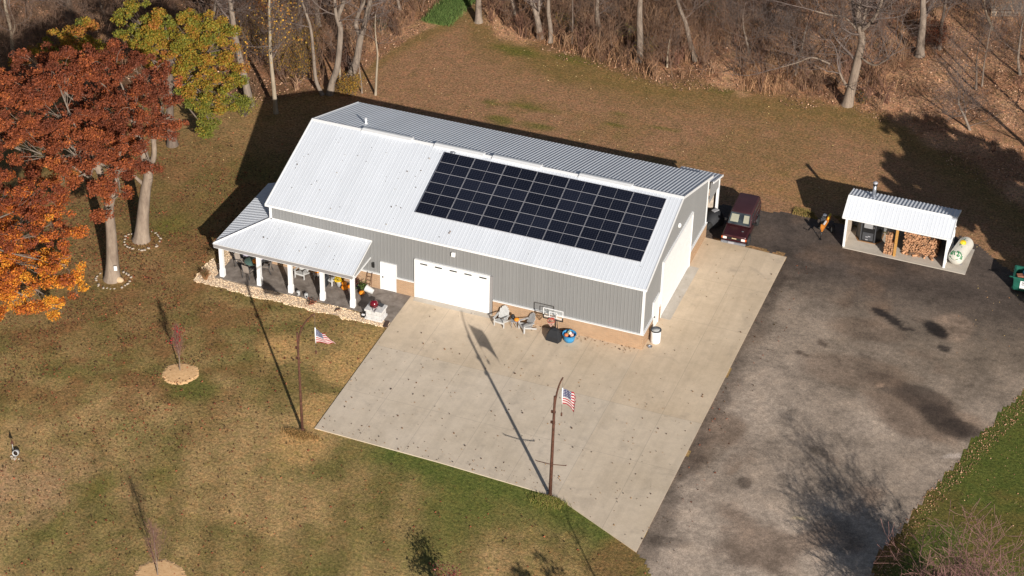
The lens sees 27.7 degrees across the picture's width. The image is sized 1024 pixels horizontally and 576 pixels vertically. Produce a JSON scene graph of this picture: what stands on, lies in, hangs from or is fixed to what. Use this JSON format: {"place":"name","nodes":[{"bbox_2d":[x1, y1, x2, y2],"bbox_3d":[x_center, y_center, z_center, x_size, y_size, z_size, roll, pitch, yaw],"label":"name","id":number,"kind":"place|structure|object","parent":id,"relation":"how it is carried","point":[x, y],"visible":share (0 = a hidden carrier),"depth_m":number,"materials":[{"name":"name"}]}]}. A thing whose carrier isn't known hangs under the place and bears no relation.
{"place":"outdoors","nodes":[
{"label":"outdoors","id":0,"kind":"place"},
{"bbox_2d":[215,254,410,322],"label":"patio","id":1,"kind":"structure","parent":0,"point":[276,280],"depth_m":129.04,"materials":[{"name":"grey concrete"}]},
{"bbox_2d":[364,302,386,322],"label":"grill counter","id":2,"kind":"object","parent":1,"relation":"on","point":[378,314],"visible":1,"depth_m":126.18,"materials":[{"name":"stone"}]},
{"bbox_2d":[421,0,475,26],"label":"green grass","id":3,"kind":"structure","parent":0,"point":[441,14],"depth_m":160.46,"materials":[{"name":"green plant"}]},
{"bbox_2d":[0,0,1023,575],"bbox_3d":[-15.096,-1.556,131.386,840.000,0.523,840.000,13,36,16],"label":"ground","id":4,"kind":"structure","parent":0,"point":[784,158],"depth_m":125.63,"materials":[{"name":"green plant"}]},
{"bbox_2d":[0,0,37,55],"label":"bare tree","id":5,"kind":"object","parent":4,"relation":"on","point":[6,14],"visible":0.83,"depth_m":151.83,"materials":[{"name":"beige plant"}]},
{"bbox_2d":[0,167,89,321],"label":"oak tree","id":6,"kind":"object","parent":4,"relation":"on","point":[29,208],"visible":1,"depth_m":118.84,"materials":[{"name":"orange plant"}]},
{"bbox_2d":[7,16,119,121],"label":"maple tree","id":7,"kind":"object","parent":4,"relation":"on","point":[68,39],"visible":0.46,"depth_m":142.26,"materials":[{"name":"brown plant"}]},
{"bbox_2d":[0,45,144,283],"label":"oak tree","id":8,"kind":"object","parent":4,"relation":"on","point":[88,146],"visible":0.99,"depth_m":124.24,"materials":[{"name":"red plant"}]},
{"bbox_2d":[8,37,188,244],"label":"oak tree","id":9,"kind":"object","parent":4,"relation":"on","point":[113,98],"visible":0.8,"depth_m":127.30,"materials":[{"name":"red plant"}]},
{"bbox_2d":[133,558,186,575],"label":"mulch ring","id":10,"kind":"object","parent":4,"relation":"on","point":[148,568],"visible":0.98,"depth_m":107.48,"materials":[{"name":"brown wood"}]},
{"bbox_2d":[142,517,165,574],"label":"sapling","id":11,"kind":"object","parent":10,"relation":"on","point":[154,539],"visible":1,"depth_m":105.80,"materials":[{"name":"brown plant"}]},
{"bbox_2d":[110,0,250,147],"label":"maple tree","id":12,"kind":"object","parent":4,"relation":"on","point":[149,30],"visible":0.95,"depth_m":138.34,"materials":[{"name":"yellow plant"}]},
{"bbox_2d":[162,363,198,384],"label":"mulch ring","id":13,"kind":"object","parent":4,"relation":"on","point":[184,373],"visible":1,"depth_m":121.48,"materials":[{"name":"brown wood"}]},
{"bbox_2d":[209,0,260,106],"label":"bare tree","id":14,"kind":"object","parent":4,"relation":"on","point":[246,87],"visible":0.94,"depth_m":145.01,"materials":[{"name":"beige plant"}]},
{"bbox_2d":[237,10,273,60],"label":"shrub","id":15,"kind":"object","parent":4,"relation":"on","point":[253,33],"visible":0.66,"depth_m":152.29,"materials":[{"name":"brown plant"}]},
{"bbox_2d":[226,0,309,113],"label":"bare tree","id":16,"kind":"object","parent":4,"relation":"on","point":[271,57],"visible":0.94,"depth_m":143.63,"materials":[{"name":"beige plant"}]},
{"bbox_2d":[246,26,299,74],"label":"shrub","id":17,"kind":"object","parent":4,"relation":"on","point":[280,55],"visible":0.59,"depth_m":150.54,"materials":[{"name":"brown plant"}]},
{"bbox_2d":[252,0,297,33],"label":"shrub","id":18,"kind":"object","parent":4,"relation":"on","point":[289,6],"visible":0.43,"depth_m":155.81,"materials":[{"name":"brown plant"}]},
{"bbox_2d":[194,250,389,326],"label":"pebble bed","id":19,"kind":"object","parent":4,"relation":"on","point":[267,294],"visible":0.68,"depth_m":128.30,"materials":[{"name":"beige gravel"}]},
{"bbox_2d":[265,36,322,82],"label":"shrub","id":20,"kind":"object","parent":4,"relation":"on","point":[300,58],"visible":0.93,"depth_m":149.81,"materials":[{"name":"brown plant"}]},
{"bbox_2d":[266,0,324,95],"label":"bare tree","id":21,"kind":"object","parent":4,"relation":"on","point":[320,91],"visible":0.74,"depth_m":147.06,"materials":[{"name":"beige plant"}]},
{"bbox_2d":[295,314,314,431],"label":"flagpole","id":22,"kind":"object","parent":4,"relation":"on","point":[297,357],"visible":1,"depth_m":115.03,"materials":[{"name":"metal"}]},
{"bbox_2d":[288,16,324,58],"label":"shrub","id":23,"kind":"object","parent":4,"relation":"on","point":[308,38],"visible":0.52,"depth_m":152.87,"materials":[{"name":"brown plant"}]},
{"bbox_2d":[305,0,376,95],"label":"bare tree","id":24,"kind":"object","parent":4,"relation":"on","point":[335,72],"visible":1,"depth_m":146.51,"materials":[{"name":"beige plant"}]},
{"bbox_2d":[335,72,363,95],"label":"shrub","id":25,"kind":"object","parent":4,"relation":"on","point":[347,86],"visible":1,"depth_m":149.03,"materials":[{"name":"yellow plant"}]},
{"bbox_2d":[315,0,403,77],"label":"bare tree","id":26,"kind":"object","parent":4,"relation":"on","point":[351,71],"visible":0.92,"depth_m":149.22,"materials":[{"name":"beige plant"}]},
{"bbox_2d":[350,0,405,95],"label":"bare tree","id":27,"kind":"object","parent":4,"relation":"on","point":[376,76],"visible":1,"depth_m":146.87,"materials":[{"name":"beige plant"}]},
{"bbox_2d":[0,127,810,575],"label":"leaves on lawn","id":28,"kind":"object","parent":4,"relation":"on","point":[166,343],"visible":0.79,"depth_m":125.11,"materials":[{"name":"orange plant"}]},
{"bbox_2d":[213,102,723,349],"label":"barn","id":29,"kind":"structure","parent":4,"relation":"on","point":[407,249],"depth_m":127.83,"materials":[{"name":"white metal"}]},
{"bbox_2d":[380,261,396,291],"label":"door","id":30,"kind":"structure","parent":29,"relation":"in","point":[388,271],"depth_m":128.47,"materials":[{"name":"white paint"}]},
{"bbox_2d":[415,202,450,218],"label":"solar panel","id":31,"kind":"object","parent":29,"relation":"attached to","point":[432,210],"visible":1,"depth_m":126.90,"materials":[{"name":"glass"}]},
{"bbox_2d":[420,192,455,208],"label":"solar panel","id":32,"kind":"object","parent":29,"relation":"attached to","point":[438,200],"visible":1,"depth_m":127.38,"materials":[{"name":"glass"}]},
{"bbox_2d":[425,182,460,197],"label":"solar panel","id":33,"kind":"object","parent":29,"relation":"attached to","point":[442,189],"visible":1,"depth_m":127.85,"materials":[{"name":"glass"}]},
{"bbox_2d":[430,172,465,187],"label":"solar panel","id":34,"kind":"object","parent":29,"relation":"attached to","point":[448,180],"visible":1,"depth_m":128.32,"materials":[{"name":"glass"}]},
{"bbox_2d":[435,162,469,177],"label":"solar panel","id":35,"kind":"object","parent":29,"relation":"attached to","point":[452,169],"visible":1,"depth_m":128.79,"materials":[{"name":"glass"}]},
{"bbox_2d":[416,261,489,313],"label":"garage door","id":36,"kind":"structure","parent":29,"relation":"in","point":[434,283],"depth_m":127.06,"materials":[{"name":"white paint"}]},
{"bbox_2d":[440,152,474,167],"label":"solar panel","id":37,"kind":"object","parent":29,"relation":"attached to","point":[456,159],"visible":1,"depth_m":129.26,"materials":[{"name":"glass"}]},
{"bbox_2d":[446,209,481,225],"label":"solar panel","id":38,"kind":"object","parent":29,"relation":"attached to","point":[464,217],"visible":1,"depth_m":126.32,"materials":[{"name":"glass"}]},
{"bbox_2d":[451,199,486,215],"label":"solar panel","id":39,"kind":"object","parent":29,"relation":"attached to","point":[469,206],"visible":1,"depth_m":126.79,"materials":[{"name":"glass"}]},
{"bbox_2d":[456,188,491,204],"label":"solar panel","id":40,"kind":"object","parent":29,"relation":"attached to","point":[474,196],"visible":1,"depth_m":127.26,"materials":[{"name":"glass"}]},
{"bbox_2d":[461,178,496,194],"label":"solar panel","id":41,"kind":"object","parent":29,"relation":"attached to","point":[479,186],"visible":1,"depth_m":127.74,"materials":[{"name":"glass"}]},
{"bbox_2d":[466,168,501,184],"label":"solar panel","id":42,"kind":"object","parent":29,"relation":"attached to","point":[483,176],"visible":1,"depth_m":128.21,"materials":[{"name":"glass"}]},
{"bbox_2d":[471,159,505,174],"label":"solar panel","id":43,"kind":"object","parent":29,"relation":"attached to","point":[488,166],"visible":1,"depth_m":128.68,"materials":[{"name":"glass"}]},
{"bbox_2d":[478,216,513,232],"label":"solar panel","id":44,"kind":"object","parent":29,"relation":"attached to","point":[496,224],"visible":1,"depth_m":125.73,"materials":[{"name":"glass"}]},
{"bbox_2d":[483,206,518,222],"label":"solar panel","id":45,"kind":"object","parent":29,"relation":"attached to","point":[500,213],"visible":1,"depth_m":126.21,"materials":[{"name":"glass"}]},
{"bbox_2d":[488,195,523,211],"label":"solar panel","id":46,"kind":"object","parent":29,"relation":"attached to","point":[505,203],"visible":1,"depth_m":126.68,"materials":[{"name":"glass"}]},
{"bbox_2d":[493,185,527,201],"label":"solar panel","id":47,"kind":"object","parent":29,"relation":"attached to","point":[510,193],"visible":1,"depth_m":127.15,"materials":[{"name":"glass"}]},
{"bbox_2d":[498,175,532,191],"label":"solar panel","id":48,"kind":"object","parent":29,"relation":"attached to","point":[515,183],"visible":1,"depth_m":127.62,"materials":[{"name":"glass"}]},
{"bbox_2d":[502,165,537,180],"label":"solar panel","id":49,"kind":"object","parent":29,"relation":"attached to","point":[519,173],"visible":1,"depth_m":128.09,"materials":[{"name":"glass"}]},
{"bbox_2d":[510,223,545,239],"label":"solar panel","id":50,"kind":"object","parent":29,"relation":"attached to","point":[528,231],"visible":1,"depth_m":125.14,"materials":[{"name":"glass"}]},
{"bbox_2d":[515,212,550,229],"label":"solar panel","id":51,"kind":"object","parent":29,"relation":"attached to","point":[533,221],"visible":1,"depth_m":125.62,"materials":[{"name":"glass"}]},
{"bbox_2d":[520,202,555,218],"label":"solar panel","id":52,"kind":"object","parent":29,"relation":"attached to","point":[537,210],"visible":1,"depth_m":126.09,"materials":[{"name":"glass"}]},
{"bbox_2d":[524,192,559,208],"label":"solar panel","id":53,"kind":"object","parent":29,"relation":"attached to","point":[542,200],"visible":1,"depth_m":126.56,"materials":[{"name":"glass"}]},
{"bbox_2d":[529,182,564,198],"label":"solar panel","id":54,"kind":"object","parent":29,"relation":"attached to","point":[546,190],"visible":1,"depth_m":127.04,"materials":[{"name":"glass"}]},
{"bbox_2d":[534,172,569,187],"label":"solar panel","id":55,"kind":"object","parent":29,"relation":"attached to","point":[551,179],"visible":1,"depth_m":127.51,"materials":[{"name":"glass"}]},
{"bbox_2d":[542,230,578,247],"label":"solar panel","id":56,"kind":"object","parent":29,"relation":"attached to","point":[560,238],"visible":1,"depth_m":124.56,"materials":[{"name":"glass"}]},
{"bbox_2d":[547,219,583,236],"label":"solar panel","id":57,"kind":"object","parent":29,"relation":"attached to","point":[565,228],"visible":1,"depth_m":125.04,"materials":[{"name":"glass"}]},
{"bbox_2d":[552,209,587,225],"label":"solar panel","id":58,"kind":"object","parent":29,"relation":"attached to","point":[570,217],"visible":1,"depth_m":125.51,"materials":[{"name":"glass"}]},
{"bbox_2d":[556,199,592,215],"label":"solar panel","id":59,"kind":"object","parent":29,"relation":"attached to","point":[574,207],"visible":1,"depth_m":125.98,"materials":[{"name":"glass"}]},
{"bbox_2d":[561,188,596,204],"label":"solar panel","id":60,"kind":"object","parent":29,"relation":"attached to","point":[579,196],"visible":1,"depth_m":126.45,"materials":[{"name":"glass"}]},
{"bbox_2d":[566,178,601,194],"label":"solar panel","id":61,"kind":"object","parent":29,"relation":"attached to","point":[583,186],"visible":1,"depth_m":126.93,"materials":[{"name":"glass"}]},
{"bbox_2d":[575,237,611,254],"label":"solar panel","id":62,"kind":"object","parent":29,"relation":"attached to","point":[593,245],"visible":1,"depth_m":123.98,"materials":[{"name":"glass"}]},
{"bbox_2d":[580,226,615,243],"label":"solar panel","id":63,"kind":"object","parent":29,"relation":"attached to","point":[598,235],"visible":1,"depth_m":124.45,"materials":[{"name":"glass"}]},
{"bbox_2d":[584,216,620,233],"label":"solar panel","id":64,"kind":"object","parent":29,"relation":"attached to","point":[603,224],"visible":1,"depth_m":124.93,"materials":[{"name":"glass"}]},
{"bbox_2d":[589,206,624,222],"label":"solar panel","id":65,"kind":"object","parent":29,"relation":"attached to","point":[607,214],"visible":1,"depth_m":125.39,"materials":[{"name":"glass"}]},
{"bbox_2d":[593,195,629,211],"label":"solar panel","id":66,"kind":"object","parent":29,"relation":"attached to","point":[611,203],"visible":1,"depth_m":125.87,"materials":[{"name":"glass"}]},
{"bbox_2d":[598,185,633,201],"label":"solar panel","id":67,"kind":"object","parent":29,"relation":"attached to","point":[615,193],"visible":1,"depth_m":126.34,"materials":[{"name":"glass"}]},
{"bbox_2d":[608,244,644,261],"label":"solar panel","id":68,"kind":"object","parent":29,"relation":"attached to","point":[626,253],"visible":1,"depth_m":123.39,"materials":[{"name":"glass"}]},
{"bbox_2d":[613,234,648,250],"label":"solar panel","id":69,"kind":"object","parent":29,"relation":"attached to","point":[630,242],"visible":1,"depth_m":123.87,"materials":[{"name":"glass"}]},
{"bbox_2d":[617,223,653,240],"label":"solar panel","id":70,"kind":"object","parent":29,"relation":"attached to","point":[635,231],"visible":1,"depth_m":124.34,"materials":[{"name":"glass"}]},
{"bbox_2d":[621,213,657,229],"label":"solar panel","id":71,"kind":"object","parent":29,"relation":"attached to","point":[639,221],"visible":1,"depth_m":124.81,"materials":[{"name":"glass"}]},
{"bbox_2d":[626,202,661,218],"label":"solar panel","id":72,"kind":"object","parent":29,"relation":"attached to","point":[644,210],"visible":1,"depth_m":125.29,"materials":[{"name":"glass"}]},
{"bbox_2d":[630,192,665,208],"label":"solar panel","id":73,"kind":"object","parent":29,"relation":"attached to","point":[648,200],"visible":1,"depth_m":125.75,"materials":[{"name":"glass"}]},
{"bbox_2d":[661,216,692,314],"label":"garage door","id":74,"kind":"structure","parent":29,"relation":"in","point":[676,265],"depth_m":128.50,"materials":[{"name":"white paint"}]},
{"bbox_2d":[0,0,1023,152],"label":"brush","id":75,"kind":"object","parent":4,"relation":"on","point":[396,23],"visible":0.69,"depth_m":154.06,"materials":[{"name":"brown plant"}]},
{"bbox_2d":[0,0,1023,212],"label":"forest litter","id":76,"kind":"object","parent":4,"relation":"on","point":[240,91],"visible":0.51,"depth_m":153.41,"materials":[{"name":"brown plant"}]},
{"bbox_2d":[506,0,559,39],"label":"bare tree","id":77,"kind":"object","parent":4,"relation":"on","point":[536,10],"visible":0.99,"depth_m":156.45,"materials":[{"name":"beige plant"}]},
{"bbox_2d":[525,491,571,512],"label":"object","id":78,"kind":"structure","parent":4,"relation":"on","point":[546,500],"depth_m":112.48,"materials":[{"name":"green plant"}]},
{"bbox_2d":[315,237,785,551],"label":"concrete apron","id":79,"kind":"object","parent":4,"relation":"on","point":[704,330],"visible":1,"depth_m":120.48,"materials":[{"name":"beige concrete"}]},
{"bbox_2d":[322,244,771,538],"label":"leaves on concrete","id":80,"kind":"object","parent":79,"relation":"on","point":[521,410],"visible":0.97,"depth_m":119.11,"materials":[{"name":"brown plant"}]},
{"bbox_2d":[543,307,563,343],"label":"basketball hoop","id":81,"kind":"object","parent":79,"relation":"on","point":[554,335],"visible":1,"depth_m":124.63,"materials":[{"name":"white paint"}]},
{"bbox_2d":[536,377,566,496],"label":"flagpole","id":82,"kind":"object","parent":4,"relation":"on","point":[552,421],"visible":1,"depth_m":110.98,"materials":[{"name":"metal"}]},
{"bbox_2d":[561,385,575,415],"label":"flag","id":83,"kind":"object","parent":82,"relation":"attached to","point":[568,398],"visible":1,"depth_m":109.33,"materials":[{"name":"multicoloured fabric"}]},
{"bbox_2d":[553,8,583,34],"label":"shrub","id":84,"kind":"object","parent":4,"relation":"on","point":[565,21],"visible":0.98,"depth_m":157.43,"materials":[{"name":"brown plant"}]},
{"bbox_2d":[168,22,1022,348],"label":"leaves on meadow","id":85,"kind":"object","parent":4,"relation":"on","point":[648,130],"visible":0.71,"depth_m":147.40,"materials":[{"name":"brown plant"}]},
{"bbox_2d":[635,0,643,62],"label":"bare tree","id":86,"kind":"object","parent":4,"relation":"on","point":[640,30],"visible":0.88,"depth_m":153.36,"materials":[{"name":"beige plant"}]},
{"bbox_2d":[674,0,736,61],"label":"bare tree","id":87,"kind":"object","parent":4,"relation":"on","point":[694,58],"visible":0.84,"depth_m":153.59,"materials":[{"name":"beige plant"}]},
{"bbox_2d":[693,0,787,71],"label":"bare tree","id":88,"kind":"object","parent":4,"relation":"on","point":[740,15],"visible":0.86,"depth_m":153.18,"materials":[{"name":"brown plant"}]},
{"bbox_2d":[756,0,845,74],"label":"bare tree","id":89,"kind":"object","parent":4,"relation":"on","point":[803,35],"visible":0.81,"depth_m":150.69,"materials":[{"name":"brown plant"}]},
{"bbox_2d":[691,0,948,108],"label":"bare tree","id":90,"kind":"object","parent":4,"relation":"on","point":[859,25],"visible":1,"depth_m":146.31,"materials":[{"name":"brown wood"}]},
{"bbox_2d":[637,204,1023,575],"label":"gravel yard","id":91,"kind":"structure","parent":4,"relation":"on","point":[885,389],"depth_m":120.16,"materials":[{"name":"grey gravel"}]},
{"bbox_2d":[706,208,723,229],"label":"covered machine","id":92,"kind":"object","parent":91,"relation":"on","point":[715,217],"visible":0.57,"depth_m":135.63,"materials":[{"name":"fabric"}]},
{"bbox_2d":[721,193,761,246],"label":"off roader","id":93,"kind":"object","parent":91,"relation":"on","point":[743,220],"visible":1,"depth_m":134.14,"materials":[{"name":"red paint"}]},
{"bbox_2d":[865,389,1023,575],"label":"leaves by gravel","id":94,"kind":"object","parent":91,"relation":"on","point":[948,491],"visible":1,"depth_m":114.14,"materials":[{"name":"brown plant"}]},
{"bbox_2d":[1010,265,1023,291],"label":"dumpster","id":95,"kind":"object","parent":91,"relation":"on","point":[1018,284],"visible":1,"depth_m":130.18,"materials":[{"name":"green paint"}]},
{"bbox_2d":[842,227,974,274],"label":"shed slab","id":96,"kind":"structure","parent":4,"relation":"on","point":[852,243],"depth_m":133.61,"materials":[{"name":"concrete"}]},
{"bbox_2d":[855,222,883,244],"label":"wood furnace","id":97,"kind":"object","parent":96,"relation":"on","point":[869,233],"visible":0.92,"depth_m":134.41,"materials":[{"name":"black metal"}]},
{"bbox_2d":[842,181,961,267],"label":"wood shed","id":98,"kind":"structure","parent":96,"relation":"on","point":[898,216],"depth_m":132.48,"materials":[{"name":"white metal"}]},
{"bbox_2d":[948,237,973,265],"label":"propane tank","id":99,"kind":"object","parent":96,"relation":"on","point":[960,251],"visible":1,"depth_m":132.29,"materials":[{"name":"white metal"}]},
{"bbox_2d":[925,15,959,49],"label":"shrub","id":100,"kind":"object","parent":4,"relation":"on","point":[934,33],"visible":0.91,"depth_m":156.44,"materials":[{"name":"brown plant"}]},
{"bbox_2d":[914,0,973,58],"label":"bare tree","id":101,"kind":"object","parent":4,"relation":"on","point":[920,51],"visible":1,"depth_m":155.03,"materials":[{"name":"beige plant"}]},
{"bbox_2d":[875,499,1023,575],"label":"bare tree","id":102,"kind":"object","parent":4,"relation":"on","point":[954,570],"visible":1,"depth_m":100.39,"materials":[{"name":"brown plant"}]},
{"bbox_2d":[928,28,1023,134],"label":"bare tree","id":103,"kind":"object","parent":4,"relation":"on","point":[958,97],"visible":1,"depth_m":145.86,"materials":[{"name":"brown plant"}]},
{"bbox_2d":[930,0,1023,89],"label":"bare tree","id":104,"kind":"object","parent":4,"relation":"on","point":[976,78],"visible":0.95,"depth_m":150.13,"materials":[{"name":"brown plant"}]},
{"bbox_2d":[956,0,1007,30],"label":"bare tree","id":105,"kind":"object","parent":4,"relation":"on","point":[979,5],"visible":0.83,"depth_m":158.63,"materials":[{"name":"beige plant"}]},
{"bbox_2d":[977,0,1023,74],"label":"bare tree","id":106,"kind":"object","parent":4,"relation":"on","point":[1016,7],"visible":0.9,"depth_m":152.87,"materials":[{"name":"brown plant"}]},
{"bbox_2d":[334,0,1023,170],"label":"dry grass","id":107,"kind":"structure","parent":0,"point":[752,79],"depth_m":155.85,"materials":[{"name":"brown plant"}]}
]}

